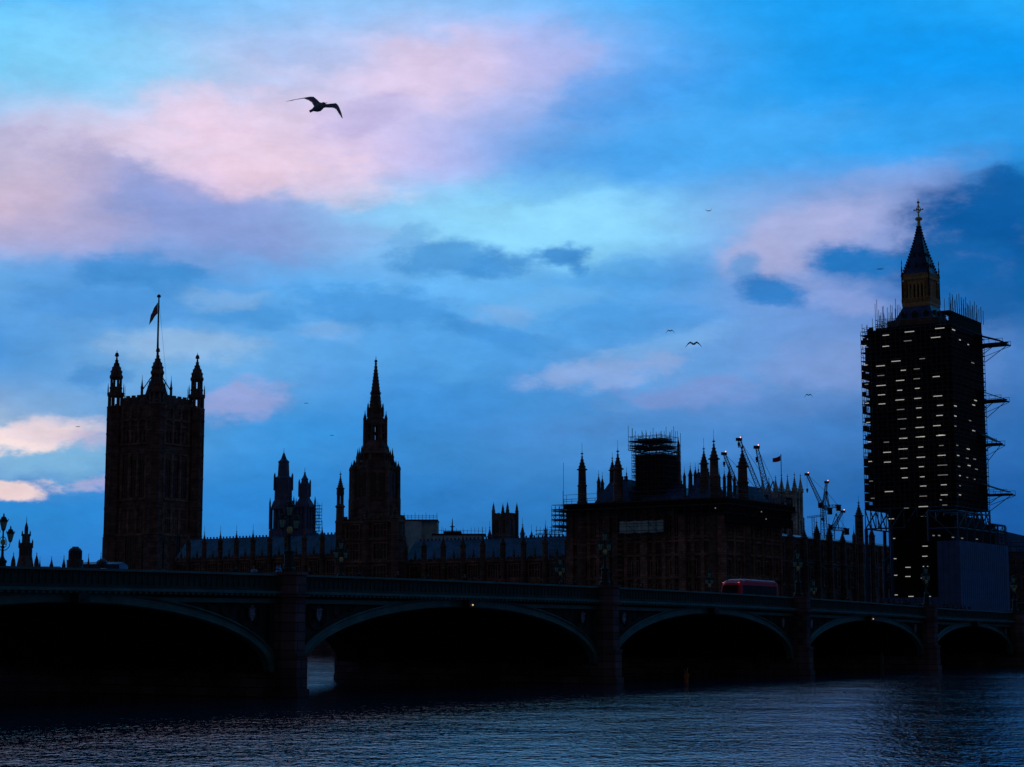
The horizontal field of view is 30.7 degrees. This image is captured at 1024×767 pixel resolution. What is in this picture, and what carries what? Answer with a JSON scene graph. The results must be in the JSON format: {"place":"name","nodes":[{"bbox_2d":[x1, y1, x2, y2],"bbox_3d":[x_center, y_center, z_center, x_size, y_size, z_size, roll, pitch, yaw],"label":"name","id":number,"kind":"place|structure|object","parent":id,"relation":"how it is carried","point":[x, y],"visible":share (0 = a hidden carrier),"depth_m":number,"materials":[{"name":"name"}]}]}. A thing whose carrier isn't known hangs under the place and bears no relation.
{"place":"outdoors","nodes":[
{"label":"outdoors","id":0,"kind":"place"},
{"bbox_2d":[17,519,33,566],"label":"stepped tower","id":1,"kind":"structure","parent":0,"point":[25,546],"depth_m":816.38,"materials":[{"name":"stone"}]},
{"bbox_2d":[11,552,163,569],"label":"palace wing","id":2,"kind":"structure","parent":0,"point":[101,563],"depth_m":597.86,"materials":[{"name":"black stone"}]},
{"bbox_2d":[102,294,204,569],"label":"square tower","id":3,"kind":"structure","parent":0,"point":[153,494],"depth_m":691.65,"materials":[{"name":"stone"}]},
{"bbox_2d":[116,541,118,561],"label":"window","id":4,"kind":"structure","parent":3,"relation":"in","point":[117,542],"depth_m":689.25,"materials":[{"name":"black glass"}]},
{"bbox_2d":[121,459,127,498],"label":"window","id":5,"kind":"structure","parent":3,"relation":"in","point":[124,462],"depth_m":692.45,"materials":[{"name":"black glass"}]},
{"bbox_2d":[124,533,135,568],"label":"window","id":6,"kind":"structure","parent":3,"relation":"in","point":[130,541],"depth_m":685.73,"materials":[{"name":"black glass"}]},
{"bbox_2d":[129,459,136,498],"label":"window","id":7,"kind":"structure","parent":3,"relation":"in","point":[133,461],"depth_m":690.18,"materials":[{"name":"black glass"}]},
{"bbox_2d":[138,458,144,497],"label":"window","id":8,"kind":"structure","parent":3,"relation":"in","point":[141,460],"depth_m":687.91,"materials":[{"name":"black glass"}]},
{"bbox_2d":[140,540,143,568],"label":"window","id":9,"kind":"structure","parent":3,"relation":"in","point":[142,541],"depth_m":682.05,"materials":[{"name":"black glass"}]},
{"bbox_2d":[149,303,157,323],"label":"flag","id":10,"kind":"object","parent":3,"relation":"attached to","point":[154,313],"visible":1,"depth_m":707.45,"materials":[{"name":"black fabric"}]},
{"bbox_2d":[162,540,164,568],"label":"window","id":11,"kind":"structure","parent":3,"relation":"in","point":[163,541],"depth_m":683.55,"materials":[{"name":"black glass"}]},
{"bbox_2d":[165,459,170,498],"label":"window","id":12,"kind":"structure","parent":3,"relation":"in","point":[168,461],"depth_m":689.76,"materials":[{"name":"black glass"}]},
{"bbox_2d":[170,533,180,558],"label":"window","id":13,"kind":"structure","parent":3,"relation":"in","point":[177,539],"depth_m":690.09,"materials":[{"name":"black glass"}]},
{"bbox_2d":[173,459,178,498],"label":"window","id":14,"kind":"structure","parent":3,"relation":"in","point":[175,462],"depth_m":693.30,"materials":[{"name":"black glass"}]},
{"bbox_2d":[179,460,186,499],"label":"window","id":15,"kind":"structure","parent":3,"relation":"in","point":[183,463],"depth_m":696.86,"materials":[{"name":"black glass"}]},
{"bbox_2d":[170,521,334,575],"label":"palace range","id":16,"kind":"structure","parent":0,"point":[267,554],"depth_m":461.82,"materials":[{"name":"stone"}]},
{"bbox_2d":[176,564,184,570],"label":"window","id":17,"kind":"structure","parent":16,"relation":"in","point":[179,567],"depth_m":473.25,"materials":[{"name":"black glass"}]},
{"bbox_2d":[191,563,200,570],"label":"window","id":18,"kind":"structure","parent":16,"relation":"in","point":[194,566],"depth_m":470.37,"materials":[{"name":"black glass"}]},
{"bbox_2d":[207,563,216,571],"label":"window","id":19,"kind":"structure","parent":16,"relation":"in","point":[211,567],"depth_m":467.40,"materials":[{"name":"black glass"}]},
{"bbox_2d":[223,562,232,571],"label":"window","id":20,"kind":"structure","parent":16,"relation":"in","point":[227,566],"depth_m":464.44,"materials":[{"name":"black glass"}]},
{"bbox_2d":[239,562,249,572],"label":"window","id":21,"kind":"structure","parent":16,"relation":"in","point":[244,566],"depth_m":461.39,"materials":[{"name":"black glass"}]},
{"bbox_2d":[256,561,266,571],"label":"window","id":22,"kind":"structure","parent":16,"relation":"in","point":[261,565],"depth_m":458.36,"materials":[{"name":"black glass"}]},
{"bbox_2d":[273,561,283,571],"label":"window","id":23,"kind":"structure","parent":16,"relation":"in","point":[275,563],"depth_m":455.68,"materials":[{"name":"black glass"}]},
{"bbox_2d":[294,560,300,571],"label":"window","id":24,"kind":"structure","parent":16,"relation":"in","point":[297,563],"depth_m":452.13,"materials":[{"name":"black glass"}]},
{"bbox_2d":[308,560,318,573],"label":"window","id":25,"kind":"structure","parent":16,"relation":"in","point":[314,564],"depth_m":449.16,"materials":[{"name":"black glass"}]},
{"bbox_2d":[325,559,334,573],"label":"window","id":26,"kind":"structure","parent":16,"relation":"in","point":[330,563],"depth_m":446.48,"materials":[{"name":"black glass"}]},
{"bbox_2d":[269,453,321,535],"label":"twin cupola tower","id":27,"kind":"structure","parent":0,"point":[305,508],"depth_m":558.59,"materials":[{"name":"grey stone"}]},
{"bbox_2d":[289,97,342,117],"bbox_3d":[-4.794,-6.680,45.332,1.658,0.714,0.219,-3,-8,23],"label":"gull","id":28,"kind":"object","parent":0,"point":[318,105],"visible":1,"depth_m":45.26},
{"bbox_2d":[335,471,406,577],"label":"palace pavilion","id":29,"kind":"structure","parent":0,"point":[375,546],"depth_m":432.67,"materials":[{"name":"stone"}]},
{"bbox_2d":[344,543,360,560],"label":"window","id":30,"kind":"structure","parent":29,"relation":"in","point":[354,548],"depth_m":435.55,"materials":[{"name":"black glass"}]},
{"bbox_2d":[345,565,359,575],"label":"window","id":31,"kind":"structure","parent":29,"relation":"in","point":[350,570],"depth_m":435.34,"materials":[{"name":"black glass"}]},
{"bbox_2d":[345,524,360,539],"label":"window","id":32,"kind":"structure","parent":29,"relation":"in","point":[352,531],"depth_m":436.30,"materials":[{"name":"black glass"}]},
{"bbox_2d":[372,523,387,538],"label":"window","id":33,"kind":"structure","parent":29,"relation":"in","point":[380,530],"depth_m":431.85,"materials":[{"name":"black glass"}]},
{"bbox_2d":[372,542,387,559],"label":"window","id":34,"kind":"structure","parent":29,"relation":"in","point":[379,549],"depth_m":431.32,"materials":[{"name":"black glass"}]},
{"bbox_2d":[372,564,387,576],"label":"window","id":35,"kind":"structure","parent":29,"relation":"in","point":[381,570],"depth_m":430.59,"materials":[{"name":"black glass"}]},
{"bbox_2d":[348,360,400,518],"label":"spired tower","id":36,"kind":"structure","parent":0,"point":[375,476],"depth_m":601.18,"materials":[{"name":"stone"}]},
{"bbox_2d":[355,473,396,496],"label":"windows","id":37,"kind":"structure","parent":36,"relation":"in","point":[357,475],"depth_m":598.54,"materials":[{"name":"black glass"}]},
{"bbox_2d":[405,515,438,552],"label":"sheeted roof","id":38,"kind":"structure","parent":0,"point":[417,529],"depth_m":469.46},
{"bbox_2d":[405,525,565,583],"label":"palace range","id":39,"kind":"structure","parent":0,"point":[523,559],"depth_m":422.81,"materials":[{"name":"stone"}]},
{"bbox_2d":[409,565,420,578],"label":"window","id":40,"kind":"structure","parent":39,"relation":"in","point":[414,571],"depth_m":432.48,"materials":[{"name":"black glass"}]},
{"bbox_2d":[428,565,439,578],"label":"window","id":41,"kind":"structure","parent":39,"relation":"in","point":[434,570],"depth_m":429.54,"materials":[{"name":"black glass"}]},
{"bbox_2d":[447,564,459,579],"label":"window","id":42,"kind":"structure","parent":39,"relation":"in","point":[452,570],"depth_m":426.50,"materials":[{"name":"black glass"}]},
{"bbox_2d":[432,519,485,540],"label":"roof block","id":43,"kind":"structure","parent":39,"relation":"on","point":[453,534],"depth_m":465.03,"materials":[{"name":"metal"}]},
{"bbox_2d":[467,564,478,579],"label":"window","id":44,"kind":"structure","parent":39,"relation":"in","point":[472,569],"depth_m":423.50,"materials":[{"name":"black glass"}]},
{"bbox_2d":[487,563,498,578],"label":"window","id":45,"kind":"structure","parent":39,"relation":"in","point":[492,569],"depth_m":420.51,"materials":[{"name":"black glass"}]},
{"bbox_2d":[507,563,519,578],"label":"window","id":46,"kind":"structure","parent":39,"relation":"in","point":[513,569],"depth_m":417.44,"materials":[{"name":"black glass"}]},
{"bbox_2d":[528,562,541,577],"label":"window","id":47,"kind":"structure","parent":39,"relation":"in","point":[534,569],"depth_m":414.39,"materials":[{"name":"black glass"}]},
{"bbox_2d":[535,526,562,536],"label":"scaffold","id":48,"kind":"object","parent":39,"relation":"on","point":[547,534],"visible":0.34,"depth_m":429.30,"materials":[{"name":"black metal"}]},
{"bbox_2d":[550,562,563,577],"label":"window","id":49,"kind":"structure","parent":39,"relation":"in","point":[552,563],"depth_m":411.67,"materials":[{"name":"black glass"}]},
{"bbox_2d":[492,501,518,538],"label":"belfry tower","id":50,"kind":"structure","parent":0,"point":[506,523],"depth_m":517.82,"materials":[{"name":"stone"}]},
{"bbox_2d":[0,654,1023,766],"bbox_3d":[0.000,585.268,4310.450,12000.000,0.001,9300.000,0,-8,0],"label":"water","id":51,"kind":"structure","parent":0,"point":[957,716],"depth_m":84.66,"materials":[{"name":"blue liquid"}]},
{"bbox_2d":[0,0,1023,566],"label":"sky","id":52,"kind":"structure","parent":0,"point":[504,213],"materials":[{"name":"blue"}]},
{"bbox_2d":[760,474,804,535],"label":"abbey church","id":53,"kind":"structure","parent":0,"point":[796,493],"depth_m":757.55,"materials":[{"name":"stone"}]},
{"bbox_2d":[782,496,889,602],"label":"palace range","id":54,"kind":"structure","parent":0,"point":[835,568],"depth_m":454.42,"materials":[{"name":"stone"}]},
{"bbox_2d":[782,541,784,558],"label":"window","id":55,"kind":"structure","parent":54,"relation":"in","point":[783,543],"depth_m":429.85,"materials":[{"name":"black glass"}]},
{"bbox_2d":[808,544,813,560],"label":"window","id":56,"kind":"structure","parent":54,"relation":"in","point":[810,546],"depth_m":442.47,"materials":[{"name":"black glass"}]},
{"bbox_2d":[809,567,813,585],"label":"window","id":57,"kind":"structure","parent":54,"relation":"in","point":[811,569],"depth_m":441.66,"materials":[{"name":"black glass"}]},
{"bbox_2d":[822,545,826,561],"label":"window","id":58,"kind":"structure","parent":54,"relation":"in","point":[824,548],"depth_m":449.05,"materials":[{"name":"black glass"}]},
{"bbox_2d":[822,568,827,586],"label":"window","id":59,"kind":"structure","parent":54,"relation":"in","point":[824,570],"depth_m":448.12,"materials":[{"name":"black glass"}]},
{"bbox_2d":[835,546,840,562],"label":"window","id":60,"kind":"structure","parent":54,"relation":"in","point":[837,549],"depth_m":455.46,"materials":[{"name":"black glass"}]},
{"bbox_2d":[835,569,840,587],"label":"window","id":61,"kind":"structure","parent":54,"relation":"in","point":[838,576],"depth_m":454.68,"materials":[{"name":"black glass"}]},
{"bbox_2d":[848,548,852,563],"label":"window","id":62,"kind":"structure","parent":54,"relation":"in","point":[850,550],"depth_m":462.06,"materials":[{"name":"black glass"}]},
{"bbox_2d":[848,569,853,587],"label":"window","id":63,"kind":"structure","parent":54,"relation":"in","point":[851,582],"depth_m":461.16,"materials":[{"name":"black glass"}]},
{"bbox_3d":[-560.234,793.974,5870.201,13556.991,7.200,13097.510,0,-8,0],"label":"ground","id":64,"kind":"structure","parent":0,"visible":0},
{"bbox_2d":[66,547,83,567],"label":"ventilator tower","id":65,"kind":"structure","parent":64,"relation":"on","point":[74,560],"depth_m":556.41,"materials":[{"name":"stone"}]},
{"bbox_2d":[310,640,334,653],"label":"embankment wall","id":66,"kind":"structure","parent":64,"relation":"on","point":[323,647],"depth_m":381.52,"materials":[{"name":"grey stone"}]},
{"bbox_2d":[628,426,680,500],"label":"scaffold","id":67,"kind":"object","parent":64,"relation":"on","point":[654,471],"visible":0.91,"depth_m":400.75,"materials":[{"name":"metal"}]},
{"bbox_2d":[549,463,796,584],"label":"scaffold","id":68,"kind":"object","parent":64,"relation":"on","point":[757,512],"visible":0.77,"depth_m":392.04,"materials":[{"name":"black metal"}]},
{"bbox_2d":[566,429,782,595],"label":"palace pavilion","id":69,"kind":"structure","parent":64,"relation":"on","point":[687,558],"depth_m":392.64,"materials":[{"name":"stone"}]},
{"bbox_2d":[593,516,601,536],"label":"window","id":70,"kind":"structure","parent":69,"relation":"in","point":[594,516],"depth_m":399.20,"materials":[{"name":"black glass"}]},
{"bbox_2d":[593,561,602,577],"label":"window","id":71,"kind":"structure","parent":69,"relation":"in","point":[601,562],"depth_m":398.32,"materials":[{"name":"black glass"}]},
{"bbox_2d":[631,560,639,576],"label":"window","id":72,"kind":"structure","parent":69,"relation":"in","point":[638,561],"depth_m":393.15,"materials":[{"name":"black glass"}]},
{"bbox_2d":[650,559,658,576],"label":"window","id":73,"kind":"structure","parent":69,"relation":"in","point":[657,561],"depth_m":390.62,"materials":[{"name":"black glass"}]},
{"bbox_2d":[668,513,677,534],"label":"window","id":74,"kind":"structure","parent":69,"relation":"in","point":[669,516],"depth_m":389.38,"materials":[{"name":"black glass"}]},
{"bbox_2d":[669,559,678,575],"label":"window","id":75,"kind":"structure","parent":69,"relation":"in","point":[676,560],"depth_m":387.96,"materials":[{"name":"black glass"}]},
{"bbox_2d":[688,514,697,533],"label":"window","id":76,"kind":"structure","parent":69,"relation":"in","point":[695,532],"depth_m":386.63,"materials":[{"name":"black glass"}]},
{"bbox_2d":[688,559,697,575],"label":"window","id":77,"kind":"structure","parent":69,"relation":"in","point":[689,560],"depth_m":385.69,"materials":[{"name":"black glass"}]},
{"bbox_2d":[726,522,731,533],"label":"window","id":78,"kind":"structure","parent":69,"relation":"in","point":[728,530],"depth_m":385.03,"materials":[{"name":"black glass"}]},
{"bbox_2d":[727,558,732,575],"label":"window","id":79,"kind":"structure","parent":69,"relation":"in","point":[729,561],"depth_m":384.28,"materials":[{"name":"black glass"}]},
{"bbox_2d":[735,523,741,534],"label":"window","id":80,"kind":"structure","parent":69,"relation":"in","point":[738,531],"depth_m":388.91,"materials":[{"name":"black glass"}]},
{"bbox_2d":[736,559,741,575],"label":"window","id":81,"kind":"structure","parent":69,"relation":"in","point":[738,561],"depth_m":387.77,"materials":[{"name":"black glass"}]},
{"bbox_2d":[755,525,760,536],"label":"window","id":82,"kind":"structure","parent":69,"relation":"in","point":[757,533],"depth_m":396.58,"materials":[{"name":"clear glass"}]},
{"bbox_2d":[755,560,760,577],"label":"window","id":83,"kind":"structure","parent":69,"relation":"in","point":[757,562],"depth_m":395.18,"materials":[{"name":"black glass"}]},
{"bbox_2d":[764,561,769,577],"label":"window","id":84,"kind":"structure","parent":69,"relation":"in","point":[767,564],"depth_m":399.00,"materials":[{"name":"black glass"}]},
{"bbox_2d":[774,562,779,578],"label":"window","id":85,"kind":"structure","parent":69,"relation":"in","point":[776,564],"depth_m":402.82,"materials":[{"name":"black glass"}]},
{"bbox_2d":[721,451,759,490],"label":"tower crane","id":86,"kind":"object","parent":64,"relation":"on","point":[725,455],"visible":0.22,"depth_m":660.02,"materials":[{"name":"metal"}]},
{"bbox_2d":[736,437,784,503],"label":"tower crane","id":87,"kind":"object","parent":64,"relation":"on","point":[738,440],"visible":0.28,"depth_m":640.53,"materials":[{"name":"metal"}]},
{"bbox_2d":[753,444,791,504],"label":"tower crane","id":88,"kind":"object","parent":64,"relation":"on","point":[785,498],"visible":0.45,"depth_m":620.06,"materials":[{"name":"metal"}]},
{"bbox_2d":[804,472,832,537],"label":"tower crane","id":89,"kind":"object","parent":64,"relation":"on","point":[828,508],"visible":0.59,"depth_m":799.34,"materials":[{"name":"metal"}]},
{"bbox_2d":[822,480,840,532],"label":"tower crane","id":90,"kind":"object","parent":64,"relation":"on","point":[838,507],"visible":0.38,"depth_m":819.18,"materials":[{"name":"metal"}]},
{"bbox_2d":[828,509,849,538],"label":"tower crane","id":91,"kind":"object","parent":64,"relation":"on","point":[845,530],"visible":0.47,"depth_m":777.69,"materials":[{"name":"metal"}]},
{"bbox_2d":[887,201,947,327],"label":"clock tower","id":92,"kind":"structure","parent":64,"relation":"on","point":[920,287],"depth_m":431.65,"materials":[{"name":"stone"}]},
{"bbox_2d":[860,294,1015,601],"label":"scaffold","id":93,"kind":"object","parent":64,"relation":"on","point":[927,437],"visible":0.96,"depth_m":421.60,"materials":[{"name":"black metal"}]},
{"bbox_2d":[905,499,1009,610],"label":"site hoarding","id":94,"kind":"object","parent":64,"relation":"on","point":[972,564],"visible":0.93,"depth_m":384.44,"materials":[{"name":"blue paint"}]},
{"bbox_2d":[996,530,1023,609],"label":"street building","id":95,"kind":"structure","parent":64,"relation":"on","point":[1012,537],"depth_m":418.96,"materials":[{"name":"stone"}]},
{"bbox_2d":[1009,559,1016,572],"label":"window","id":96,"kind":"structure","parent":95,"relation":"in","point":[1015,567],"depth_m":418.46,"materials":[{"name":"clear glass"}]},
{"bbox_2d":[1008,541,1023,610],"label":"scaffold","id":97,"kind":"object","parent":64,"relation":"on","point":[1018,569],"visible":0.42,"depth_m":412.88,"materials":[{"name":"black metal"}]},
{"bbox_3d":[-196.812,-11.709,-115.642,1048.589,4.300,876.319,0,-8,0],"label":"ground","id":98,"kind":"structure","parent":0,"visible":0},
{"bbox_2d":[0,566,1023,697],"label":"bridge","id":99,"kind":"structure","parent":98,"relation":"on","point":[140,631],"depth_m":149.31,"materials":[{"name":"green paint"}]},
{"bbox_2d":[0,514,14,565],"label":"street lamp","id":100,"kind":"object","parent":99,"relation":"on","point":[10,532],"visible":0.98,"depth_m":138.41,"materials":[{"name":"metal"}]},
{"bbox_2d":[278,498,300,571],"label":"street lamp","id":101,"kind":"object","parent":99,"relation":"on","point":[289,551],"visible":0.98,"depth_m":122.13,"materials":[{"name":"metal"}]},
{"bbox_2d":[333,536,348,575],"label":"street lamp","id":102,"kind":"object","parent":99,"relation":"on","point":[341,542],"visible":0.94,"depth_m":171.36,"materials":[{"name":"metal"}]},
{"bbox_2d":[554,556,565,581],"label":"street lamp","id":103,"kind":"object","parent":99,"relation":"on","point":[559,567],"visible":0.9,"depth_m":202.82,"materials":[{"name":"metal"}]},
{"bbox_2d":[597,526,611,584],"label":"street lamp","id":104,"kind":"object","parent":99,"relation":"on","point":[604,571],"visible":1,"depth_m":155.68,"materials":[{"name":"metal"}]},
{"bbox_2d":[704,569,713,591],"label":"street lamp","id":105,"kind":"object","parent":99,"relation":"on","point":[711,580],"visible":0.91,"depth_m":231.65,"materials":[{"name":"metal"}]},
{"bbox_2d":[792,547,803,595],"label":"street lamp","id":106,"kind":"object","parent":99,"relation":"on","point":[797,582],"visible":1,"depth_m":187.07,"materials":[{"name":"metal"}]},
{"bbox_2d":[809,577,817,597],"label":"street lamp","id":107,"kind":"object","parent":99,"relation":"on","point":[813,587],"visible":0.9,"depth_m":257.24,"materials":[{"name":"metal"}]},
{"bbox_2d":[921,563,930,605],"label":"street lamp","id":108,"kind":"object","parent":99,"relation":"on","point":[925,575],"visible":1,"depth_m":215.90,"materials":[{"name":"metal"}]},
{"bbox_2d":[1010,573,1018,610],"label":"street lamp","id":109,"kind":"object","parent":99,"relation":"on","point":[1013,584],"visible":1,"depth_m":241.48,"materials":[{"name":"metal"}]},
{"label":"road","id":110,"kind":"structure","parent":0,"visible":0},
{"bbox_2d":[721,579,777,595],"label":"bus","id":111,"kind":"object","parent":110,"relation":"on","point":[752,586],"visible":0.26,"depth_m":216.99,"materials":[{"name":"red paint"}]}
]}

